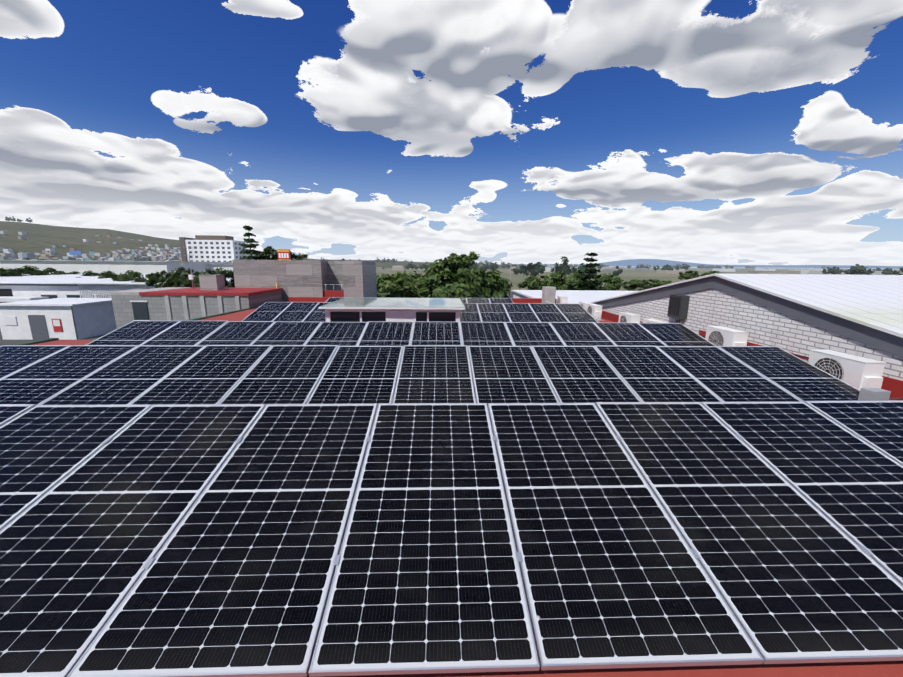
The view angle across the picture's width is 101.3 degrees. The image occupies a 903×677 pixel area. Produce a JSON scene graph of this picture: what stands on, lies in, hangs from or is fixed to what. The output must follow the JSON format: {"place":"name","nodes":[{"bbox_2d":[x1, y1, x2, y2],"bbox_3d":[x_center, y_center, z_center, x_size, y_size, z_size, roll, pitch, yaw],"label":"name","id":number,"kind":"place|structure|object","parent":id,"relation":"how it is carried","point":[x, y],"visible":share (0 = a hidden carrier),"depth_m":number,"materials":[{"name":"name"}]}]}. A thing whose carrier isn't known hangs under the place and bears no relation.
{"place":"outdoors","nodes":[
{"label":"outdoors","id":0,"kind":"place"},
{"bbox_2d":[0,260,232,274],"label":"warehouse","id":1,"kind":"structure","parent":0,"point":[118,267],"depth_m":162.20,"materials":[{"name":"white metal"}]},
{"bbox_2d":[111,275,282,328],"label":"block building","id":2,"kind":"structure","parent":0,"point":[210,295],"depth_m":17.25,"materials":[{"name":"concrete"}]},
{"bbox_2d":[95,289,140,297],"bbox_3d":[-39.587,-4.280,50.890,13.246,4.600,6.346,2,11,7],"label":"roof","id":3,"kind":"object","parent":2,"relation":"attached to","point":[115,291],"visible":0.19,"depth_m":49.91,"materials":[{"name":"metal"}]},
{"bbox_2d":[167,245,222,288],"bbox_3d":[-12.866,-3.618,18.830,2.412,2.170,2.779,0,11,-2],"label":"utility pole","id":4,"kind":"object","parent":2,"relation":"on","point":[191,276],"visible":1,"depth_m":18.80,"materials":[{"name":"metal"}]},
{"bbox_2d":[179,235,246,261],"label":"building","id":5,"kind":"structure","parent":0,"point":[210,248],"depth_m":238.99,"materials":[{"name":"white concrete"}]},
{"bbox_2d":[0,291,513,345],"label":"roof","id":6,"kind":"structure","parent":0,"point":[7,341],"depth_m":39.81,"materials":[{"name":"concrete"}]},
{"bbox_2d":[0,268,23,276],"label":"tree","id":7,"kind":"object","parent":6,"relation":"on","point":[5,273],"visible":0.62,"depth_m":72.18,"materials":[{"name":"green plant"}]},
{"bbox_2d":[0,265,48,275],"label":"tree","id":8,"kind":"object","parent":6,"relation":"on","point":[30,270],"visible":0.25,"depth_m":77.78,"materials":[{"name":"green plant"}]},
{"bbox_2d":[28,267,65,274],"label":"tree","id":9,"kind":"object","parent":6,"relation":"on","point":[50,270],"visible":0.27,"depth_m":83.52,"materials":[{"name":"green plant"}]},
{"bbox_2d":[0,298,116,339],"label":"white annex","id":10,"kind":"object","parent":6,"relation":"on","point":[93,317],"visible":0.77,"depth_m":40.24,"materials":[{"name":"paint"}]},
{"bbox_2d":[0,283,155,339],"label":"gutter","id":11,"kind":"object","parent":6,"relation":"on","point":[69,285],"visible":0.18,"depth_m":53.60,"materials":[{"name":"grey metal"}]},
{"bbox_2d":[82,270,105,275],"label":"tree","id":12,"kind":"object","parent":6,"relation":"on","point":[90,273],"visible":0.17,"depth_m":78.08,"materials":[{"name":"green plant"}]},
{"bbox_2d":[98,271,127,278],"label":"tree","id":13,"kind":"object","parent":6,"relation":"on","point":[109,274],"visible":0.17,"depth_m":69.15,"materials":[{"name":"green plant"}]},
{"bbox_2d":[0,274,232,297],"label":"industrial hall","id":14,"kind":"structure","parent":6,"relation":"on","point":[31,291],"depth_m":53.95,"materials":[{"name":"white paint"}]},
{"bbox_2d":[4,295,107,331],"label":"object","id":15,"kind":"object","parent":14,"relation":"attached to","point":[57,325],"visible":0.4,"depth_m":40.09,"materials":[{"name":"red"}]},
{"bbox_2d":[78,284,148,297],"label":"hall corrugated cladding","id":16,"kind":"structure","parent":14,"relation":"attached to","point":[100,290],"depth_m":53.97,"materials":[{"name":"white metal"}]},
{"bbox_2d":[111,274,133,280],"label":"tree","id":17,"kind":"object","parent":6,"relation":"on","point":[123,277],"visible":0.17,"depth_m":59.02,"materials":[{"name":"green plant"}]},
{"bbox_2d":[119,270,146,278],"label":"tree","id":18,"kind":"object","parent":6,"relation":"on","point":[136,274],"visible":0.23,"depth_m":67.06,"materials":[{"name":"green plant"}]},
{"bbox_2d":[133,273,155,282],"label":"tree","id":19,"kind":"object","parent":6,"relation":"on","point":[138,279],"visible":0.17,"depth_m":55.98,"materials":[{"name":"green plant"}]},
{"bbox_2d":[145,270,184,287],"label":"tree","id":20,"kind":"object","parent":6,"relation":"on","point":[160,277],"visible":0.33,"depth_m":50.80,"materials":[{"name":"green plant"}]},
{"bbox_2d":[154,275,186,287],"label":"tree","id":21,"kind":"object","parent":6,"relation":"on","point":[172,279],"visible":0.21,"depth_m":49.04,"materials":[{"name":"green plant"}]},
{"bbox_2d":[169,267,203,279],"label":"tree","id":22,"kind":"object","parent":6,"relation":"on","point":[185,273],"visible":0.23,"depth_m":55.55,"materials":[{"name":"green plant"}]},
{"bbox_2d":[174,276,199,286],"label":"tree","id":23,"kind":"object","parent":6,"relation":"on","point":[196,283],"visible":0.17,"depth_m":45.02,"materials":[{"name":"green plant"}]},
{"bbox_2d":[185,269,228,285],"bbox_3d":[-31.833,-5.181,48.697,4.986,7.883,4.489,-6,13,-30],"label":"tree","id":24,"kind":"object","parent":6,"relation":"on","point":[208,271],"visible":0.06,"depth_m":47.79,"materials":[{"name":"green plant"}]},
{"bbox_2d":[214,267,234,287],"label":"tree","id":25,"kind":"object","parent":6,"relation":"on","point":[228,274],"visible":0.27,"depth_m":52.12,"materials":[{"name":"green plant"}]},
{"bbox_2d":[239,225,262,259],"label":"tree","id":26,"kind":"object","parent":6,"relation":"on","point":[250,245],"visible":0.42,"depth_m":80.93,"materials":[{"name":"green plant"}]},
{"bbox_2d":[254,246,293,259],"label":"tree","id":27,"kind":"object","parent":6,"relation":"on","point":[268,250],"visible":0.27,"depth_m":86.34,"materials":[{"name":"green plant"}]},
{"bbox_2d":[277,249,290,259],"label":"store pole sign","id":28,"kind":"object","parent":6,"relation":"on","point":[284,254],"visible":0.67,"depth_m":80.59,"materials":[{"name":"metal"}]},
{"bbox_2d":[290,251,307,259],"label":"tree","id":29,"kind":"object","parent":6,"relation":"on","point":[298,256],"visible":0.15,"depth_m":98.93,"materials":[{"name":"green plant"}]},
{"bbox_2d":[376,272,418,297],"bbox_3d":[-5.549,-1.754,32.338,5.328,7.967,5.280,0,11,0],"label":"tree","id":30,"kind":"object","parent":6,"relation":"on","point":[395,284],"visible":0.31,"depth_m":31.26,"materials":[{"name":"green plant"}]},
{"bbox_2d":[379,271,434,297],"bbox_3d":[-4.228,-2.722,37.086,5.880,8.076,7.532,3,12,13],"label":"tree","id":31,"kind":"object","parent":6,"relation":"on","point":[419,280],"visible":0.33,"depth_m":34.61,"materials":[{"name":"green plant"}]},
{"bbox_2d":[413,268,485,297],"bbox_3d":[-0.431,-2.622,36.199,7.364,8.383,7.855,-2,12,-13],"label":"tree","id":32,"kind":"object","parent":6,"relation":"on","point":[455,289],"visible":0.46,"depth_m":34.20,"materials":[{"name":"green plant"}]},
{"bbox_2d":[423,251,490,292],"bbox_3d":[0.718,-3.822,38.148,6.691,10.026,6.808,4,12,19],"label":"tree","id":33,"kind":"object","parent":6,"relation":"on","point":[463,261],"visible":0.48,"depth_m":36.75,"materials":[{"name":"green plant"}]},
{"bbox_2d":[453,268,508,297],"bbox_3d":[2.885,-3.406,40.061,6.558,8.416,6.315,2,11,9],"label":"tree","id":34,"kind":"object","parent":6,"relation":"on","point":[490,278],"visible":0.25,"depth_m":38.20,"materials":[{"name":"green plant"}]},
{"bbox_2d":[490,276,512,297],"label":"tree","id":35,"kind":"object","parent":6,"relation":"on","point":[505,281],"visible":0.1,"depth_m":42.96,"materials":[{"name":"green plant"}]},
{"bbox_2d":[517,275,546,289],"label":"tree","id":36,"kind":"object","parent":6,"relation":"on","point":[533,283],"visible":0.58,"depth_m":57.71,"materials":[{"name":"green plant"}]},
{"bbox_2d":[542,272,565,289],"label":"tree","id":37,"kind":"object","parent":6,"relation":"on","point":[548,281],"visible":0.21,"depth_m":61.88,"materials":[{"name":"green plant"}]},
{"bbox_2d":[550,271,594,289],"bbox_3d":[19.061,-6.695,58.601,7.252,7.897,7.736,-7,14,-33],"label":"tree","id":38,"kind":"object","parent":6,"relation":"on","point":[559,283],"visible":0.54,"depth_m":57.20,"materials":[{"name":"green plant"}]},
{"bbox_2d":[573,252,606,290],"bbox_3d":[20.013,-7.229,54.130,6.090,10.598,5.897,0,11,-5],"label":"tree","id":39,"kind":"object","parent":6,"relation":"on","point":[589,276],"visible":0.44,"depth_m":53.13,"materials":[{"name":"green plant"}]},
{"bbox_2d":[591,273,623,290],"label":"tree","id":40,"kind":"object","parent":6,"relation":"on","point":[613,282],"visible":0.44,"depth_m":56.85,"materials":[{"name":"green plant"}]},
{"bbox_2d":[622,279,643,290],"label":"tree","id":41,"kind":"object","parent":6,"relation":"on","point":[634,284],"visible":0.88,"depth_m":84.05,"materials":[{"name":"green plant"}]},
{"bbox_2d":[639,279,659,289],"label":"tree","id":42,"kind":"object","parent":6,"relation":"on","point":[645,285],"visible":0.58,"depth_m":91.07,"materials":[{"name":"green plant"}]},
{"bbox_2d":[655,281,671,286],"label":"tree","id":43,"kind":"object","parent":6,"relation":"on","point":[661,283],"visible":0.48,"depth_m":83.90,"materials":[{"name":"green plant"}]},
{"bbox_2d":[602,288,902,380],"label":"brick walls","id":44,"kind":"structure","parent":6,"relation":"on","point":[763,325],"depth_m":7.93,"materials":[{"name":"white brick"}]},
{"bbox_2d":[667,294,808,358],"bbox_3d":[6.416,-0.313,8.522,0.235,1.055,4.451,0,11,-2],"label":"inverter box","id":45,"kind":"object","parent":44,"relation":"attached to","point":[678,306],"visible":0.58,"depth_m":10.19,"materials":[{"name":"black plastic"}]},
{"bbox_2d":[590,273,902,337],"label":"metal roof","id":46,"kind":"structure","parent":44,"relation":"on","point":[874,301],"depth_m":7.56,"materials":[{"name":"white metal"}]},
{"bbox_2d":[593,276,902,357],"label":"roof trim","id":47,"kind":"structure","parent":44,"relation":"attached to","point":[879,339],"depth_m":7.24,"materials":[{"name":"grey metal"}]},
{"bbox_2d":[601,311,902,397],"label":"red band wall","id":48,"kind":"structure","parent":44,"relation":"attached to","point":[894,386],"depth_m":5.63,"materials":[{"name":"paint"}]},
{"bbox_2d":[0,221,520,268],"bbox_3d":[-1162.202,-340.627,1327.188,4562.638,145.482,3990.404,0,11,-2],"label":"hill","id":49,"kind":"structure","parent":0,"point":[39,238],"depth_m":804.97,"materials":[{"name":"green plant"}]},
{"bbox_2d":[69,251,81,259],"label":"billboard","id":50,"kind":"object","parent":49,"relation":"on","point":[75,253],"visible":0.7,"depth_m":528.91,"materials":[{"name":"metal"}]},
{"bbox_2d":[232,260,376,300],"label":"building","id":51,"kind":"structure","parent":0,"point":[307,278],"depth_m":20.90,"materials":[{"name":"grey concrete"}]},
{"bbox_2d":[0,0,902,265],"label":"sky","id":52,"kind":"structure","parent":0,"point":[715,132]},
{"bbox_2d":[33,301,902,676],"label":"roof slab","id":53,"kind":"structure","parent":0,"point":[853,669],"depth_m":1.79,"materials":[{"name":"red concrete"}]},
{"bbox_2d":[512,290,636,303],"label":"roof","id":54,"kind":"structure","parent":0,"point":[577,296],"depth_m":29.73,"materials":[{"name":"white metal"}]},
{"bbox_2d":[376,266,902,291],"bbox_3d":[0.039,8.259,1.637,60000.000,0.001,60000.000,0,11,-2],"label":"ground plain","id":55,"kind":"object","parent":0,"point":[628,275],"depth_m":385.45,"materials":[{"name":"green plant"}]},
{"bbox_2d":[208,264,232,272],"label":"warehouse","id":56,"kind":"structure","parent":55,"relation":"on","point":[215,266],"depth_m":192.65,"materials":[{"name":"white metal"}]},
{"bbox_2d":[408,261,414,269],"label":"tree","id":57,"kind":"object","parent":55,"relation":"on","point":[412,266],"visible":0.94,"depth_m":558.99,"materials":[{"name":"green plant"}]},
{"bbox_2d":[0,231,902,274],"bbox_3d":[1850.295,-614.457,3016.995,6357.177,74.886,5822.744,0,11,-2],"label":"town houses","id":58,"kind":"structure","parent":55,"relation":"on","point":[161,254],"depth_m":652.38,"materials":[{"name":"multicoloured paint"}]},
{"bbox_2d":[489,262,497,270],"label":"tree","id":59,"kind":"object","parent":55,"relation":"on","point":[493,266],"visible":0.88,"depth_m":440.80,"materials":[{"name":"green plant"}]},
{"bbox_2d":[511,267,518,274],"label":"tree","id":60,"kind":"object","parent":55,"relation":"on","point":[515,271],"visible":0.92,"depth_m":292.24,"materials":[{"name":"green plant"}]},
{"bbox_2d":[518,265,524,273],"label":"tree","id":61,"kind":"object","parent":55,"relation":"on","point":[521,271],"visible":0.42,"depth_m":286.85,"materials":[{"name":"green plant"}]},
{"bbox_2d":[521,263,538,275],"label":"tree","id":62,"kind":"object","parent":55,"relation":"on","point":[532,269],"visible":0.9,"depth_m":231.98,"materials":[{"name":"green plant"}]},
{"bbox_2d":[533,262,544,275],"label":"tree","id":63,"kind":"object","parent":55,"relation":"on","point":[542,270],"visible":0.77,"depth_m":288.50,"materials":[{"name":"green plant"}]},
{"bbox_2d":[551,265,562,273],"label":"tree","id":64,"kind":"object","parent":55,"relation":"on","point":[556,270],"visible":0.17,"depth_m":234.79,"materials":[{"name":"green plant"}]},
{"bbox_2d":[554,256,577,278],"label":"tree","id":65,"kind":"object","parent":55,"relation":"on","point":[566,269],"visible":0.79,"depth_m":230.57,"materials":[{"name":"green plant"}]},
{"bbox_2d":[612,266,622,276],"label":"tree","id":66,"kind":"object","parent":55,"relation":"on","point":[618,272],"visible":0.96,"depth_m":264.16,"materials":[{"name":"green plant"}]},
{"bbox_2d":[664,264,670,269],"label":"tree","id":67,"kind":"object","parent":55,"relation":"on","point":[667,267],"visible":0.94,"depth_m":645.09,"materials":[{"name":"green plant"}]},
{"bbox_2d":[678,270,699,279],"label":"tree","id":68,"kind":"object","parent":55,"relation":"on","point":[687,275],"visible":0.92,"depth_m":141.18,"materials":[{"name":"green plant"}]},
{"bbox_2d":[700,271,722,275],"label":"tree","id":69,"kind":"object","parent":55,"relation":"on","point":[711,272],"visible":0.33,"depth_m":128.89,"materials":[{"name":"green plant"}]},
{"bbox_2d":[822,267,831,273],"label":"tree","id":70,"kind":"object","parent":55,"relation":"on","point":[824,271],"visible":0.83,"depth_m":418.19,"materials":[{"name":"green plant"}]},
{"bbox_2d":[827,266,839,273],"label":"tree","id":71,"kind":"object","parent":55,"relation":"on","point":[834,270],"visible":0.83,"depth_m":414.17,"materials":[{"name":"green plant"}]},
{"bbox_2d":[843,269,851,274],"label":"tree","id":72,"kind":"object","parent":55,"relation":"on","point":[848,271],"visible":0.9,"depth_m":428.76,"materials":[{"name":"green plant"}]},
{"bbox_2d":[848,266,874,274],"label":"tree","id":73,"kind":"object","parent":55,"relation":"on","point":[857,271],"visible":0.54,"depth_m":208.43,"materials":[{"name":"green plant"}]},
{"bbox_2d":[881,269,891,274],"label":"tree","id":74,"kind":"object","parent":55,"relation":"on","point":[886,271],"visible":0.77,"depth_m":402.71,"materials":[{"name":"green plant"}]},
{"bbox_2d":[891,270,902,274],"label":"tree","id":75,"kind":"object","parent":55,"relation":"on","point":[894,272],"visible":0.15,"depth_m":210.53,"materials":[{"name":"green plant"}]},
{"bbox_2d":[498,259,902,268],"bbox_3d":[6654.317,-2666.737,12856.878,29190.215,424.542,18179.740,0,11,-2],"label":"mountain ridge","id":76,"kind":"structure","parent":0,"point":[650,262],"depth_m":18397.53,"materials":[{"name":"blue"}]},
{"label":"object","id":77,"kind":"object","parent":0,"visible":0},
{"bbox_2d":[14,301,287,344],"bbox_3d":[-9.855,0.145,9.077,0.170,0.264,24.481,1,11,2],"label":"roof edge strip","id":78,"kind":"object","parent":77,"relation":"on","point":[54,339],"visible":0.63,"depth_m":13.56,"materials":[{"name":"red paint"}]},
{"bbox_2d":[319,297,464,337],"bbox_3d":[-1.635,-0.621,11.371,3.900,1.012,2.770,0,11,-2],"label":"roof light box","id":79,"kind":"object","parent":77,"relation":"on","point":[345,309],"visible":0.67,"depth_m":10.15,"materials":[{"name":"white paint"}]},
{"bbox_2d":[86,321,715,352],"bbox_3d":[-0.842,0.065,7.662,12.662,0.055,2.090,0,25,-2],"label":"solar panel row","id":80,"kind":"object","parent":77,"relation":"on","point":[374,333],"visible":0.62,"depth_m":7.97,"materials":[{"name":"glass"}]},
{"bbox_2d":[326,297,512,302],"bbox_3d":[-1.389,-1.452,16.350,8.438,0.056,2.090,0,25,-2],"label":"solar panel row","id":81,"kind":"object","parent":77,"relation":"on","point":[474,300],"visible":0.19,"depth_m":17.08,"materials":[{"name":"glass"}]},
{"bbox_2d":[242,302,597,322],"bbox_3d":[-1.052,-0.989,14.057,12.662,0.052,2.090,0,25,-2],"label":"solar panel row","id":82,"kind":"object","parent":77,"relation":"on","point":[471,312],"visible":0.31,"depth_m":13.99,"materials":[{"name":"glass"}]},
{"bbox_2d":[289,297,556,302],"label":"kerb","id":83,"kind":"structure","parent":77,"relation":"on","point":[324,299],"depth_m":20.99,"materials":[{"name":"red paint"}]},
{"bbox_2d":[0,345,859,425],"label":"solar panel row","id":84,"kind":"object","parent":77,"relation":"on","point":[150,374],"visible":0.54,"depth_m":5.23,"materials":[{"name":"glass"}]},
{"bbox_2d":[37,359,807,402],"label":"clamps","id":85,"kind":"object","parent":84,"relation":"attached to","point":[476,400],"visible":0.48,"depth_m":4.81,"materials":[{"name":"silver metal"}]},
{"bbox_2d":[0,400,902,676],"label":"solar panel row","id":86,"kind":"object","parent":77,"relation":"on","point":[778,514],"visible":1,"depth_m":2.28,"materials":[{"name":"glass"}]},
{"bbox_2d":[102,433,873,569],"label":"clamps","id":87,"kind":"object","parent":86,"relation":"attached to","point":[147,564],"visible":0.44,"depth_m":2.21,"materials":[{"name":"silver metal"}]},
{"bbox_2d":[542,286,555,302],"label":"roof vent block","id":88,"kind":"structure","parent":77,"relation":"on","point":[549,294],"depth_m":20.41,"materials":[{"name":"grey concrete"}]},
{"bbox_2d":[556,296,567,303],"bbox_3d":[5.693,-1.816,18.724,0.594,0.602,1.211,-5,12,-24],"label":"ac condenser","id":89,"kind":"object","parent":77,"relation":"on","point":[562,299],"visible":0.58,"depth_m":18.47,"materials":[{"name":"white paint"}]},
{"bbox_2d":[543,301,610,322],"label":"kerb","id":90,"kind":"structure","parent":77,"relation":"on","point":[598,320],"depth_m":13.58,"materials":[{"name":"grey concrete"}]},
{"bbox_2d":[579,302,603,315],"bbox_3d":[5.792,-1.208,15.686,0.594,0.602,1.211,-5,12,-24],"label":"ac condenser","id":91,"kind":"object","parent":77,"relation":"on","point":[583,305],"visible":0.12,"depth_m":15.55,"materials":[{"name":"white paint"}]},
{"bbox_2d":[586,304,601,318],"bbox_3d":[5.821,-1.031,14.804,0.594,0.602,1.211,-5,12,-24],"label":"ac condenser","id":92,"kind":"object","parent":77,"relation":"on","point":[594,310],"visible":0.62,"depth_m":14.58,"materials":[{"name":"white paint"}]},
{"bbox_2d":[618,312,640,322],"bbox_3d":[5.911,-0.482,12.060,0.594,0.602,1.211,-5,12,-24],"label":"ac condenser","id":93,"kind":"object","parent":77,"relation":"on","point":[626,317],"visible":0.52,"depth_m":11.99,"materials":[{"name":"white paint"}]},
{"bbox_2d":[643,319,667,322],"bbox_3d":[5.959,-0.188,10.590,0.594,0.602,1.211,-5,12,-24],"label":"ac condenser","id":94,"kind":"object","parent":77,"relation":"on","point":[651,321],"visible":0.12,"depth_m":10.72,"materials":[{"name":"white paint"}]},
{"bbox_2d":[705,326,748,345],"bbox_3d":[6.046,0.116,7.950,0.594,0.602,1.211,-5,12,-24],"label":"ac condenser","id":95,"kind":"object","parent":77,"relation":"on","point":[720,336],"visible":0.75,"depth_m":7.91,"materials":[{"name":"white paint"}]},
{"bbox_2d":[808,350,902,399],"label":"ac condenser","id":96,"kind":"object","parent":77,"relation":"on","point":[858,372],"visible":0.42,"depth_m":5.50,"materials":[{"name":"white paint"}]},
{"bbox_2d":[858,388,890,400],"bbox_3d":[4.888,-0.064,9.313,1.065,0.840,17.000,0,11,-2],"label":"concrete block","id":97,"kind":"object","parent":77,"relation":"on","point":[872,394],"depth_m":4.00,"materials":[{"name":"grey concrete"}]}
]}

